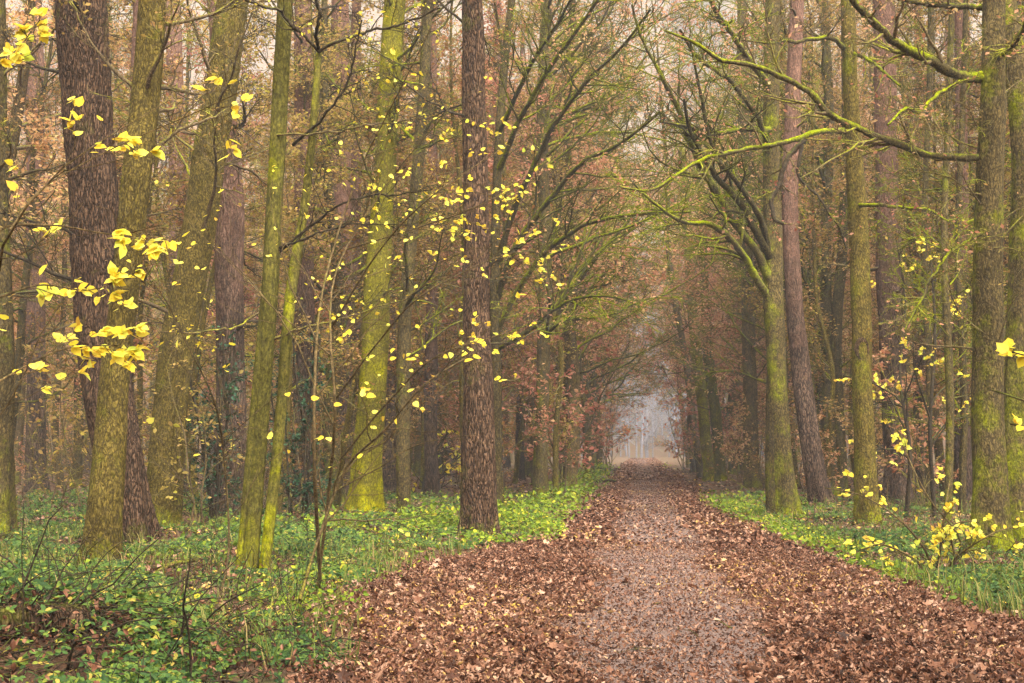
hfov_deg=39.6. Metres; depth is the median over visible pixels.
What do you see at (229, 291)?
pine tree
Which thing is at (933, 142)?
slender tree
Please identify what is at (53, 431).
beech sapling
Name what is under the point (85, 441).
slender tree
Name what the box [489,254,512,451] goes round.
slender tree
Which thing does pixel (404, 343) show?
oak tree
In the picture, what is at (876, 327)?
slender tree
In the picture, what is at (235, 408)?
beech sapling
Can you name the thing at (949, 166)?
pine tree
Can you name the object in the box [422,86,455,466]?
pine tree
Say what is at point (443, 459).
slender tree
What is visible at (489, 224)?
slender tree
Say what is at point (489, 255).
oak tree
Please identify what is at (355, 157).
pine tree
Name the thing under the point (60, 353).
beech tree
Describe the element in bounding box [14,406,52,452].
beech sapling
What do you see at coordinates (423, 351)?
slender tree
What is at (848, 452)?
beech tree
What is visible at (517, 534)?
drifted leaves
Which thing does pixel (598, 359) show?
beech sapling
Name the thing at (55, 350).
oak tree
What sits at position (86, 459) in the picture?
pine tree
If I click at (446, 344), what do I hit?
slender tree
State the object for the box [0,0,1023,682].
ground
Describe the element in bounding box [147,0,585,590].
lime sapling
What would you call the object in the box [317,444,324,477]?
beech sapling
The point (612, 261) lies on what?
oak tree
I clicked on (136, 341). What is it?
pine tree
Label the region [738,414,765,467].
beech sapling
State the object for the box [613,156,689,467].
beech tree
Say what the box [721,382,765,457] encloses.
beech sapling
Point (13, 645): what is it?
dead leaves
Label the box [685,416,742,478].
beech sapling
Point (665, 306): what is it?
beech tree
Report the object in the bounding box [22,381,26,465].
pine tree
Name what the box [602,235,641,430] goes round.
beech tree
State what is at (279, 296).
slender tree
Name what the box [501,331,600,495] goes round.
beech sapling
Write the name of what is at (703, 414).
oak tree
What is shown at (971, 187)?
oak tree
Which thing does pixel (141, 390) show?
slender tree
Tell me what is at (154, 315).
oak tree
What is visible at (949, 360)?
slender tree
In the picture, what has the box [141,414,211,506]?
beech sapling
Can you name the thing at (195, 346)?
slender tree
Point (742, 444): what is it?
beech sapling
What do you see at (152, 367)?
beech tree
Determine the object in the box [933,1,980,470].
pine tree
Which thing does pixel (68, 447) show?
beech sapling
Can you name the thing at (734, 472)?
beech sapling
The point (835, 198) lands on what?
oak tree
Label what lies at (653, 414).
misty woodland
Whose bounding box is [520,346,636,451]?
beech sapling
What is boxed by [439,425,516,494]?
beech sapling
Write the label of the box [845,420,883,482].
beech sapling
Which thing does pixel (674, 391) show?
oak tree
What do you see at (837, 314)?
oak tree
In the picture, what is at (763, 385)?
slender tree
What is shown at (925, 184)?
slender tree
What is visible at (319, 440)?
beech sapling
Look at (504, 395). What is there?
slender tree
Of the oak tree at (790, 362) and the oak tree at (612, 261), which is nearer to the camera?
the oak tree at (612, 261)
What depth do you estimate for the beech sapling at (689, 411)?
73.16 m
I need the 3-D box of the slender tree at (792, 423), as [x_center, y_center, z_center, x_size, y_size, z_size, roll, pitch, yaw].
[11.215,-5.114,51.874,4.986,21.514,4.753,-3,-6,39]
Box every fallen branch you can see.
[155,555,198,571]
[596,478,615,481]
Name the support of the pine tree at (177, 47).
on the ground at (662, 454)
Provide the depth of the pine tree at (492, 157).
48.88 m
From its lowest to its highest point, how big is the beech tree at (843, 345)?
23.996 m
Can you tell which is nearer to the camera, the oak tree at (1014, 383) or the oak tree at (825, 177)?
the oak tree at (1014, 383)
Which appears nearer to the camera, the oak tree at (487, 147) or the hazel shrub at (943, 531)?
the hazel shrub at (943, 531)
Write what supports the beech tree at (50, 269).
on the ground at (662, 454)
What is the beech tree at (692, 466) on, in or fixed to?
on the ground at (662, 454)
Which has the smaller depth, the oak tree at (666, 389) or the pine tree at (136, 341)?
the pine tree at (136, 341)
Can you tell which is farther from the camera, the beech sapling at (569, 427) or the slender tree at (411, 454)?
the slender tree at (411, 454)
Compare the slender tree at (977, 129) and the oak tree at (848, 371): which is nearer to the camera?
the slender tree at (977, 129)
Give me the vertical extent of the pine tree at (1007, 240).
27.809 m
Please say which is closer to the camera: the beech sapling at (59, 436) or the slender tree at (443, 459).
the beech sapling at (59, 436)
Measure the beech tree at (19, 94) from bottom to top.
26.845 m
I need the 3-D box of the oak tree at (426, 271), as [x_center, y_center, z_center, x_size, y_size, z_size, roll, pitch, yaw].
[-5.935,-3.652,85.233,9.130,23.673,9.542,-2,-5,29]
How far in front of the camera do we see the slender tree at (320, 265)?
45.65 m
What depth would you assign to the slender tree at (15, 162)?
62.96 m
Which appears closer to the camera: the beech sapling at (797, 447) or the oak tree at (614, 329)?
the beech sapling at (797, 447)
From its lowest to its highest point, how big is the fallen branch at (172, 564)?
0.287 m
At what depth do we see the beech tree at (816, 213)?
82.92 m
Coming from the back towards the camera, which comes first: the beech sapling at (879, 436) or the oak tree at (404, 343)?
the beech sapling at (879, 436)
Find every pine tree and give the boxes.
[0,0,165,543]
[6,0,72,493]
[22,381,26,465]
[33,0,202,405]
[46,2,149,475]
[165,0,188,492]
[170,0,306,521]
[182,0,259,470]
[211,0,366,508]
[247,0,397,497]
[248,0,443,431]
[270,0,330,476]
[292,0,496,495]
[359,0,525,496]
[411,0,580,492]
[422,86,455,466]
[502,3,540,479]
[502,149,525,467]
[684,103,762,471]
[707,0,840,504]
[816,0,972,504]
[834,4,913,433]
[845,3,945,425]
[848,1,972,488]
[869,220,878,462]
[875,377,883,468]
[896,0,1009,503]
[931,0,981,388]
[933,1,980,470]
[937,84,1010,394]
[972,97,1010,241]
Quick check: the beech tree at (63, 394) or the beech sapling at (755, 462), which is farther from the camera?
the beech tree at (63, 394)
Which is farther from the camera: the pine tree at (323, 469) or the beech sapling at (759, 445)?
the pine tree at (323, 469)
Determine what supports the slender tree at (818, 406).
on the ground at (662, 454)
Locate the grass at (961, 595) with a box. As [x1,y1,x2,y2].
[0,486,1023,667]
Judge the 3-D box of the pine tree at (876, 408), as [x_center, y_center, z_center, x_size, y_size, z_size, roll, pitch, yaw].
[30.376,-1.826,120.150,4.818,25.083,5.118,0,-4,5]
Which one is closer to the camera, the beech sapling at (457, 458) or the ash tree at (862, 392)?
the ash tree at (862, 392)
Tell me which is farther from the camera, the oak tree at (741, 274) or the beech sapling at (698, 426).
the beech sapling at (698, 426)
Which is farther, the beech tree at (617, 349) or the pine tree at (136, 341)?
the beech tree at (617, 349)
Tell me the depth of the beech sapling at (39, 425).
35.50 m
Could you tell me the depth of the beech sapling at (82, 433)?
29.82 m
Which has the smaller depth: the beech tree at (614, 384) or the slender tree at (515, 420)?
the slender tree at (515, 420)
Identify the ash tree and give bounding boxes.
[59,0,352,564]
[575,0,972,525]
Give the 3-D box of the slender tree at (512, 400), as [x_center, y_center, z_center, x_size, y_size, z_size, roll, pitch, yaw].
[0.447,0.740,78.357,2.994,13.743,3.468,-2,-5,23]
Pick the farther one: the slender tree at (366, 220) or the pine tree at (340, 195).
the slender tree at (366, 220)
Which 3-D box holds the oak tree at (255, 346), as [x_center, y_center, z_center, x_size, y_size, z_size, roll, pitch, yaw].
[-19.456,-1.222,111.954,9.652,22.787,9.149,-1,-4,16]
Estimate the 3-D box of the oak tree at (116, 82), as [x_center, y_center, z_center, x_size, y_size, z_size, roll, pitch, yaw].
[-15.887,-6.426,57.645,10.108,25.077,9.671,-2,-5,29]
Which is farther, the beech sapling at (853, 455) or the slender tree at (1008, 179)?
the beech sapling at (853, 455)
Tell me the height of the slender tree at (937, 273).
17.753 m
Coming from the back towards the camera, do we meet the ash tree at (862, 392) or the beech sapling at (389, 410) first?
the beech sapling at (389, 410)
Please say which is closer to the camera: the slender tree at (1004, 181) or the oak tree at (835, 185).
the slender tree at (1004, 181)
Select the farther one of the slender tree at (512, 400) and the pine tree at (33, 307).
the slender tree at (512, 400)
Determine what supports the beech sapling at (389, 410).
on the ground at (662, 454)
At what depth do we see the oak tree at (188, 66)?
62.67 m
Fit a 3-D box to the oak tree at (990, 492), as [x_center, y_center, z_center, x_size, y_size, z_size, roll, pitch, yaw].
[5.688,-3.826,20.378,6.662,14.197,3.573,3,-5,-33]
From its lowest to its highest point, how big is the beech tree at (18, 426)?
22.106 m
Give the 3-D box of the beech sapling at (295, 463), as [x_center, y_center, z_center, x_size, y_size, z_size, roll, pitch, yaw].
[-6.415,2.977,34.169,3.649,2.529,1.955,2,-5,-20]
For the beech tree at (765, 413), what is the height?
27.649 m
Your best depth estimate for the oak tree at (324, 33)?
38.05 m
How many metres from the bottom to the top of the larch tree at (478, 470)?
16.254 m
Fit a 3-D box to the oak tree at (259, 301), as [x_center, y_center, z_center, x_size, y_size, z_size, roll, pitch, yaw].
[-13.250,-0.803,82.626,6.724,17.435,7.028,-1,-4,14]
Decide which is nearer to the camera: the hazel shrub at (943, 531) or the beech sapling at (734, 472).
the hazel shrub at (943, 531)
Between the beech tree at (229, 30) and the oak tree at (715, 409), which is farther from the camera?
the oak tree at (715, 409)
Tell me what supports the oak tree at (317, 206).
on the ground at (662, 454)
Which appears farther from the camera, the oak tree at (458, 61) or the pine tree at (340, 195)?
the oak tree at (458, 61)
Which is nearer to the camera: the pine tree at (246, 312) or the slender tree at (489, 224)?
the slender tree at (489, 224)
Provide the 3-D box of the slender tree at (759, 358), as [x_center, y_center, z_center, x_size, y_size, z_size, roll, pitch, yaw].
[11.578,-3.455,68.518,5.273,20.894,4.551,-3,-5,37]
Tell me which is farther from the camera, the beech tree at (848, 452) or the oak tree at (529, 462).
the beech tree at (848, 452)
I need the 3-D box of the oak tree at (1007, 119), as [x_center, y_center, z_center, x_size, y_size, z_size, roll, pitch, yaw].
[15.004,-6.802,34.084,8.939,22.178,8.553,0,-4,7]
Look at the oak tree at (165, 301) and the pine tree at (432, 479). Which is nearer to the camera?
the pine tree at (432, 479)
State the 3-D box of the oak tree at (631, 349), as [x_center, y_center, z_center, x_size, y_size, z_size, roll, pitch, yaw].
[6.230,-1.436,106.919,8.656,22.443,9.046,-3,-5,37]
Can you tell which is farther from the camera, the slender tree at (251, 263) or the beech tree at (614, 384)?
the beech tree at (614, 384)
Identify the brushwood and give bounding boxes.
[0,488,398,682]
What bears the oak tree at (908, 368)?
on the ground at (662, 454)
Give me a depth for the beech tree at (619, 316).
111.14 m
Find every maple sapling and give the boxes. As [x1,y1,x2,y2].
[94,202,537,607]
[992,338,1023,430]
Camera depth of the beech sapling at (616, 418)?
102.28 m
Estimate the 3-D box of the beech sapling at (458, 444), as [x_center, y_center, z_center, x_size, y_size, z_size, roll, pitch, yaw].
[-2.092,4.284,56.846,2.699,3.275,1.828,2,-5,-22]
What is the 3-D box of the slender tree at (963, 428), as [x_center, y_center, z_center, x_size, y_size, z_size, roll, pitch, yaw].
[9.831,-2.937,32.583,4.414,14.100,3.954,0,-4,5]
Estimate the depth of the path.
13.43 m
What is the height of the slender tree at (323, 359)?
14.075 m
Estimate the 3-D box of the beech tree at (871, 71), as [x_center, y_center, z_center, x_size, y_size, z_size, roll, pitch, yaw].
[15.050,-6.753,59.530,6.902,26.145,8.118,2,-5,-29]
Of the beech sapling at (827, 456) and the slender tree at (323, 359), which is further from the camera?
the slender tree at (323, 359)
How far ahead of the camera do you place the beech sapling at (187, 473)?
26.96 m
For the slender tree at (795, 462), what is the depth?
57.09 m
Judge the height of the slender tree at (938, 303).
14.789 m
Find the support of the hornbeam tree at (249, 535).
on the ground at (662, 454)
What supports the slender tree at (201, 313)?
on the ground at (662, 454)
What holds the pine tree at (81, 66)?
on the ground at (662, 454)
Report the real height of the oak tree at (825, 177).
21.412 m
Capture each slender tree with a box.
[7,39,25,416]
[24,229,73,470]
[45,191,73,467]
[46,0,215,445]
[46,267,146,476]
[109,0,215,507]
[137,0,293,439]
[146,77,256,443]
[146,213,215,447]
[181,0,279,429]
[187,0,395,514]
[204,27,328,427]
[244,1,364,437]
[245,101,324,478]
[247,60,329,431]
[262,173,324,472]
[300,0,445,509]
[316,160,366,463]
[319,10,415,337]
[360,100,414,343]
[361,155,423,344]
[366,23,459,487]
[366,54,442,427]
[390,0,548,442]
[396,59,462,479]
[398,63,461,442]
[404,50,462,487]
[414,158,460,476]
[417,87,507,440]
[417,199,458,473]
[419,273,459,423]
[424,45,530,429]
[437,25,536,440]
[446,259,515,432]
[448,0,574,500]
[483,0,622,496]
[487,49,595,487]
[488,99,537,476]
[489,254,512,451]
[502,111,590,483]
[503,348,525,455]
[504,319,551,436]
[504,323,527,475]
[514,286,594,446]
[531,70,617,368]
[704,67,780,432]
[706,53,818,487]
[733,0,877,434]
[737,273,816,422]
[737,312,798,451]
[738,0,875,436]
[761,0,870,484]
[787,72,853,428]
[794,273,847,435]
[801,50,882,484]
[835,166,877,385]
[841,0,1005,514]
[842,0,1006,522]
[842,99,925,458]
[869,0,1009,507]
[896,0,1009,495]
[905,117,971,452]
[907,0,1010,407]
[907,146,969,411]
[938,0,1010,371]
[940,8,1021,316]
[970,1,1021,310]
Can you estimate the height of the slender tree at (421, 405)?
19.202 m
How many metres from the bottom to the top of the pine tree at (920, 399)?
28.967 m
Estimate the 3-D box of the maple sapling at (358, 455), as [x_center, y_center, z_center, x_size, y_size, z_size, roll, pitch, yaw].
[-1.889,0.796,13.579,4.413,4.060,2.939,0,-4,5]
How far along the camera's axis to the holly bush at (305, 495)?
28.34 m
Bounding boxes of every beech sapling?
[14,341,90,506]
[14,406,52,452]
[14,427,50,487]
[16,444,67,500]
[21,331,185,509]
[25,394,73,480]
[46,421,149,478]
[56,387,203,494]
[62,426,73,466]
[132,327,247,529]
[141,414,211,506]
[184,412,316,498]
[204,384,395,512]
[210,402,306,509]
[247,354,366,513]
[263,426,351,494]
[291,357,413,482]
[316,408,323,471]
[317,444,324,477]
[410,427,460,495]
[416,387,459,475]
[437,409,460,487]
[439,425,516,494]
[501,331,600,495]
[503,427,514,476]
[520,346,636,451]
[523,305,651,472]
[524,425,551,461]
[549,364,624,466]
[588,342,644,473]
[602,371,648,468]
[653,381,696,470]
[662,378,727,454]
[665,339,741,478]
[669,385,735,459]
[681,412,802,492]
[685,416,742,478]
[688,403,731,457]
[708,392,765,490]
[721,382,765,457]
[725,413,741,474]
[728,410,743,475]
[736,416,797,484]
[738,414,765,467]
[752,447,806,491]
[789,402,822,487]
[790,411,846,488]
[833,362,943,499]
[834,231,970,518]
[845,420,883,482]
[872,341,958,510]
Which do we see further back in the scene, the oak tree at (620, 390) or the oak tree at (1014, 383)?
the oak tree at (620, 390)
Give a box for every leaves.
[0,578,600,682]
[3,496,1023,574]
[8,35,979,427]
[98,457,1023,682]
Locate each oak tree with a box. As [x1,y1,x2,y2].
[0,0,119,536]
[6,0,23,29]
[7,0,120,440]
[7,0,161,487]
[14,0,214,411]
[14,216,73,432]
[111,0,274,462]
[134,159,213,457]
[136,195,214,404]
[144,236,213,373]
[152,140,291,417]
[160,0,462,504]
[200,111,329,470]
[240,13,426,402]
[244,202,284,464]
[245,17,397,358]
[245,190,285,425]
[317,0,522,387]
[340,0,518,515]
[362,38,462,475]
[374,95,458,469]
[408,31,551,473]
[408,71,552,388]
[421,32,533,393]
[454,0,642,476]
[484,0,730,505]
[501,0,740,500]
[504,0,684,483]
[507,44,673,479]
[528,10,694,430]
[528,137,659,473]
[553,0,749,489]
[574,107,661,411]
[582,117,665,464]
[586,198,655,415]
[592,0,802,516]
[613,129,742,480]
[621,0,874,495]
[622,136,765,481]
[632,0,848,404]
[633,150,727,412]
[644,257,696,464]
[646,39,818,474]
[665,0,1023,556]
[670,95,765,469]
[712,1,911,457]
[725,159,848,414]
[740,52,912,401]
[756,24,913,438]
[758,30,875,496]
[834,18,954,430]
[837,53,936,406]
[842,216,881,470]
[858,0,1023,328]
[873,0,1023,543]
[934,0,1023,285]
[935,17,1010,310]
[953,17,981,318]
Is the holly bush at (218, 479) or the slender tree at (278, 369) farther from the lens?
the slender tree at (278, 369)
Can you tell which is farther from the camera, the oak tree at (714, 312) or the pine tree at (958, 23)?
the oak tree at (714, 312)
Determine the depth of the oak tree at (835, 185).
88.19 m
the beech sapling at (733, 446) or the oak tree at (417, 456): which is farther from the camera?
the oak tree at (417, 456)
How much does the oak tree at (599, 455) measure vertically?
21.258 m
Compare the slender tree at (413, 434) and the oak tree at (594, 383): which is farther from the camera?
the oak tree at (594, 383)
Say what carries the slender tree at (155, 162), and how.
on the ground at (662, 454)
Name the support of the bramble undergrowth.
on the ground at (662, 454)
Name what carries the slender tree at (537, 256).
on the ground at (662, 454)
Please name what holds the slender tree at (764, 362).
on the ground at (662, 454)
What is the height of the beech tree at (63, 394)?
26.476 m
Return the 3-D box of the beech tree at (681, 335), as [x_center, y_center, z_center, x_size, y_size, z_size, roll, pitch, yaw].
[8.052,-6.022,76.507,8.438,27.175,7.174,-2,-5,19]
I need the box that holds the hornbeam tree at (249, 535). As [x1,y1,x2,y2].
[151,0,444,571]
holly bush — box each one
[183,325,252,527]
[249,331,337,525]
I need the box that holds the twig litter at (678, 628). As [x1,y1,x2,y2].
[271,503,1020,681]
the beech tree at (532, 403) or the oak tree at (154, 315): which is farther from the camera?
the oak tree at (154, 315)
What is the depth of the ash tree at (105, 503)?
19.32 m
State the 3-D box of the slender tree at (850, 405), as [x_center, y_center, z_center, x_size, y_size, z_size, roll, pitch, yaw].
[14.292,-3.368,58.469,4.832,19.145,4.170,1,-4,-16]
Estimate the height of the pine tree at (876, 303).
23.054 m
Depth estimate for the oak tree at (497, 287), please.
34.00 m
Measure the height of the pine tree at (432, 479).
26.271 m
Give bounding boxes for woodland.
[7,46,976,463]
[528,251,763,457]
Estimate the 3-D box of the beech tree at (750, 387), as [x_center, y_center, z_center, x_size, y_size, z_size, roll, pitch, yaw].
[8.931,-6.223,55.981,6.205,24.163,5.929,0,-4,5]
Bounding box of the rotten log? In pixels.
[0,603,94,642]
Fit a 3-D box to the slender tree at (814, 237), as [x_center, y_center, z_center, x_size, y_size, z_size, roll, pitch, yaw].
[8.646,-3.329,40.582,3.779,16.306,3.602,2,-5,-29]
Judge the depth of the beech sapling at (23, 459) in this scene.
53.89 m
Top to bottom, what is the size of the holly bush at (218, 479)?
3.950 m
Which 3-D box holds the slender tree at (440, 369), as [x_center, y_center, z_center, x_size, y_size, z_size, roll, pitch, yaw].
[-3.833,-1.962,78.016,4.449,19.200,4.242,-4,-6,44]
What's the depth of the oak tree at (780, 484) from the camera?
32.19 m
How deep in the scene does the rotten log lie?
9.53 m
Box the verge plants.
[2,459,990,630]
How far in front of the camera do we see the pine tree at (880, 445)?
101.22 m
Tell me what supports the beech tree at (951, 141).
on the ground at (662, 454)
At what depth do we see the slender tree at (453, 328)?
67.80 m
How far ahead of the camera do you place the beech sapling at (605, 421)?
87.68 m
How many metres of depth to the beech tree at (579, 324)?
57.11 m
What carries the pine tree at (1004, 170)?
on the ground at (662, 454)
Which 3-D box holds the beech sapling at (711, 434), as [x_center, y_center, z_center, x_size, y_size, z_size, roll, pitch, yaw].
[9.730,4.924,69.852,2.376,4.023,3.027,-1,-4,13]
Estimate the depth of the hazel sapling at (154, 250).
5.95 m
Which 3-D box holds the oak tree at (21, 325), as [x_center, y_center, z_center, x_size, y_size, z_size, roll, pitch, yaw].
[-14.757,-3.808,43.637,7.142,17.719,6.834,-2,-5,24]
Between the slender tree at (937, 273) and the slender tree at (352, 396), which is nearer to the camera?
the slender tree at (352, 396)
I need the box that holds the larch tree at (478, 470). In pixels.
[367,0,554,535]
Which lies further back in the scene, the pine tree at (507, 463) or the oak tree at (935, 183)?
the pine tree at (507, 463)
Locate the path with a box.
[334,460,1021,682]
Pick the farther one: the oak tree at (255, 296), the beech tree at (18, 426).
the oak tree at (255, 296)
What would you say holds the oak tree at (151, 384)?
on the ground at (662, 454)
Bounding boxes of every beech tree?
[6,0,208,241]
[6,5,73,483]
[7,0,156,488]
[8,57,73,399]
[10,0,299,526]
[14,133,73,421]
[45,152,67,464]
[48,73,128,467]
[143,100,276,393]
[291,0,495,513]
[397,0,675,494]
[483,0,657,451]
[487,0,590,484]
[551,113,649,460]
[573,116,653,387]
[592,0,733,477]
[601,271,639,433]
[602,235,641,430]
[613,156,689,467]
[628,4,760,424]
[637,116,733,427]
[638,99,757,472]
[642,105,733,396]
[654,0,848,483]
[660,0,811,487]
[679,183,765,457]
[684,49,815,413]
[738,1,909,385]
[739,169,814,453]
[754,0,948,464]
[758,75,874,391]
[820,0,980,493]
[843,352,850,467]
[919,0,1023,404]
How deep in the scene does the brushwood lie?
9.81 m
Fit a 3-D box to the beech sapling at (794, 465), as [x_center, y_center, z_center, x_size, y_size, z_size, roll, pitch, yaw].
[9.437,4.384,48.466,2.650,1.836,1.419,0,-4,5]
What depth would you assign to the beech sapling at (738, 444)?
77.83 m
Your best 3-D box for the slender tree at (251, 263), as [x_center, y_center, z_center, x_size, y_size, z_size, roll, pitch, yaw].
[-7.678,-2.653,45.590,3.627,15.651,3.458,-1,-4,9]
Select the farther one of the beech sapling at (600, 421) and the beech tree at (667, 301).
the beech tree at (667, 301)
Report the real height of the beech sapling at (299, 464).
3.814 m
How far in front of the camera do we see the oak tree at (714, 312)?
95.89 m
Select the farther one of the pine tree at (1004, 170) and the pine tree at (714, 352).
the pine tree at (714, 352)
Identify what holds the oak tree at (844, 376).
on the ground at (662, 454)
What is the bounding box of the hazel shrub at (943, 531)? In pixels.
[825,429,1023,573]
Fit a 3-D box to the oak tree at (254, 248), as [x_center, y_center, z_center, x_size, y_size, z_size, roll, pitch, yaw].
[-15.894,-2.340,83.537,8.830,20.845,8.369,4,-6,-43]
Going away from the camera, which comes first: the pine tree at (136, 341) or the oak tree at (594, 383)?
the pine tree at (136, 341)
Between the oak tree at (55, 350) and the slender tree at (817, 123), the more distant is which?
the oak tree at (55, 350)
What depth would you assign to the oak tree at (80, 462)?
56.25 m
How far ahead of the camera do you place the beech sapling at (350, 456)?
33.56 m
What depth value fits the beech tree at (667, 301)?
97.06 m
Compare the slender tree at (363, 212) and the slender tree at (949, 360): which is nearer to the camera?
the slender tree at (949, 360)
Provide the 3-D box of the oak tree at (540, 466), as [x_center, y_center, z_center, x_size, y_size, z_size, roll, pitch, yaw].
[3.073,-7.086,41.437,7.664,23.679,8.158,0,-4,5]
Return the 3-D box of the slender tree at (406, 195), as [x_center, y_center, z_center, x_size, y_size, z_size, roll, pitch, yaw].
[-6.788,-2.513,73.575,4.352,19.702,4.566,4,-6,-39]
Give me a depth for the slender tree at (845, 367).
67.44 m
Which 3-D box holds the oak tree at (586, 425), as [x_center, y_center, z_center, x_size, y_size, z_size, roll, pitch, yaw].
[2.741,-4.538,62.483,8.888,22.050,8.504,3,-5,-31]
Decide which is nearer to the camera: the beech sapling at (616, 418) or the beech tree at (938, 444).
the beech tree at (938, 444)
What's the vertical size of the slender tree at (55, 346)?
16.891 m
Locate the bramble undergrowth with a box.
[0,485,1023,682]
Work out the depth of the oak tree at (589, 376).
68.03 m
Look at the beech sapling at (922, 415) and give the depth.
35.29 m
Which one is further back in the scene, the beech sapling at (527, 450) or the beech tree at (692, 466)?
the beech tree at (692, 466)
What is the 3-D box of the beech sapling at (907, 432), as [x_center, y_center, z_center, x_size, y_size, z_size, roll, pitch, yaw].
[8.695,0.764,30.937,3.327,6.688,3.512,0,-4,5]
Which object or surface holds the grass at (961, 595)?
on the ground at (662, 454)
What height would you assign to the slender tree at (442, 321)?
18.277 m
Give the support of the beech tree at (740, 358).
on the ground at (662, 454)
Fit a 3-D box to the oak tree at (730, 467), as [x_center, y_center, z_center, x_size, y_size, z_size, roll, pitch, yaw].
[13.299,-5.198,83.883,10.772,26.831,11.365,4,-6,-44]
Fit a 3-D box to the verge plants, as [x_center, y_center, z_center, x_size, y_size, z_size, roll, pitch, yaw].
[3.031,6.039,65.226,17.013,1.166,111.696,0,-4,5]
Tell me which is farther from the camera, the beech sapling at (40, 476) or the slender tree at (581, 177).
the slender tree at (581, 177)
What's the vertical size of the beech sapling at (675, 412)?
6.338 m
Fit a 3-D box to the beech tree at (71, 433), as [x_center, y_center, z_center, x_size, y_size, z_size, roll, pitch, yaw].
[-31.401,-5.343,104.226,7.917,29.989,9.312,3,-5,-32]
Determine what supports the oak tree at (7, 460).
on the ground at (662, 454)
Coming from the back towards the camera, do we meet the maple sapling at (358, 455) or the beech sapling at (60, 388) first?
the beech sapling at (60, 388)
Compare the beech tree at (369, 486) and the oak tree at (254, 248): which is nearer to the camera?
the beech tree at (369, 486)
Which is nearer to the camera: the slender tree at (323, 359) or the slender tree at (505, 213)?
the slender tree at (505, 213)
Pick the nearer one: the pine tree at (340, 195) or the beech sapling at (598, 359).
the pine tree at (340, 195)
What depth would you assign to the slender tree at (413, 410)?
58.36 m
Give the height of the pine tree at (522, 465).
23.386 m
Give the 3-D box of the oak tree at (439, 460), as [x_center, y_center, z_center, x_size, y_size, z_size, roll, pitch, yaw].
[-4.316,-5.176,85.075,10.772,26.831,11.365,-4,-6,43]
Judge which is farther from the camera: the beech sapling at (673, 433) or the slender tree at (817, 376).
the beech sapling at (673, 433)
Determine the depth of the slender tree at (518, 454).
61.58 m
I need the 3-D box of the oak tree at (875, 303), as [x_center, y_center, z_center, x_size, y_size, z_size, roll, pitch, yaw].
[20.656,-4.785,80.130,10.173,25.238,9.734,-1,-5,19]
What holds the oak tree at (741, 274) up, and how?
on the ground at (662, 454)
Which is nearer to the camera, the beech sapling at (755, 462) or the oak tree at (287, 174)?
the beech sapling at (755, 462)
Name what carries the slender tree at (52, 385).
on the ground at (662, 454)
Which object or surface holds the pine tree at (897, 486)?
on the ground at (662, 454)
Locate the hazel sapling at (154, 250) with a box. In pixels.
[0,7,270,415]
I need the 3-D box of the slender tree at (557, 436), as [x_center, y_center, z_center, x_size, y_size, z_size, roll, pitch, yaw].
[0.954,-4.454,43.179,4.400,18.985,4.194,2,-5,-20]
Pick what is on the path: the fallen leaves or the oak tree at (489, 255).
the fallen leaves
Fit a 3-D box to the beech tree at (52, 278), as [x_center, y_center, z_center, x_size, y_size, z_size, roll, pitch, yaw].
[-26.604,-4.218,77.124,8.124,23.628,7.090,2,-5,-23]
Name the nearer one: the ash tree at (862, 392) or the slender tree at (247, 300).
the ash tree at (862, 392)
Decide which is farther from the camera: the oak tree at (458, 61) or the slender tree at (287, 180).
the oak tree at (458, 61)
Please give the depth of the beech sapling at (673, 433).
99.14 m
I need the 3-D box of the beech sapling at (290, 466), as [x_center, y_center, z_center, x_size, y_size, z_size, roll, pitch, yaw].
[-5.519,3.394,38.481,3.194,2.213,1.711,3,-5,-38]
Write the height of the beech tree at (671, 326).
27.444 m
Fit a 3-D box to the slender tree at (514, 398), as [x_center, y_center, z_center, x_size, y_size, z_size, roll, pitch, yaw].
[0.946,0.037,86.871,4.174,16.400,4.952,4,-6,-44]
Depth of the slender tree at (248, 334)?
35.29 m
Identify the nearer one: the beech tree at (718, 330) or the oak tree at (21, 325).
the oak tree at (21, 325)
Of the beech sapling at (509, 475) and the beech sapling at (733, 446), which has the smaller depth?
the beech sapling at (509, 475)
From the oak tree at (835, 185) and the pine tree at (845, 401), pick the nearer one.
the pine tree at (845, 401)
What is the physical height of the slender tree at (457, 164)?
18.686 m
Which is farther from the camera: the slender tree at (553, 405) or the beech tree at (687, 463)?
the beech tree at (687, 463)
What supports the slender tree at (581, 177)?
on the ground at (662, 454)
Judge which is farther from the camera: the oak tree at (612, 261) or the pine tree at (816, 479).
the oak tree at (612, 261)
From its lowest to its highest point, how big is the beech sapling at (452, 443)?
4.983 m
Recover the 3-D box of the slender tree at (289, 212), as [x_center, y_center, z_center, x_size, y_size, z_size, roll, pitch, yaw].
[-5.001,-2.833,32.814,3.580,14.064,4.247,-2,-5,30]
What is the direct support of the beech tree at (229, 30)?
on the ground at (662, 454)
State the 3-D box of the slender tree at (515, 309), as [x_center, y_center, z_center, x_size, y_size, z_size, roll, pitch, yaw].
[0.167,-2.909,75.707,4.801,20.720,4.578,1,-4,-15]

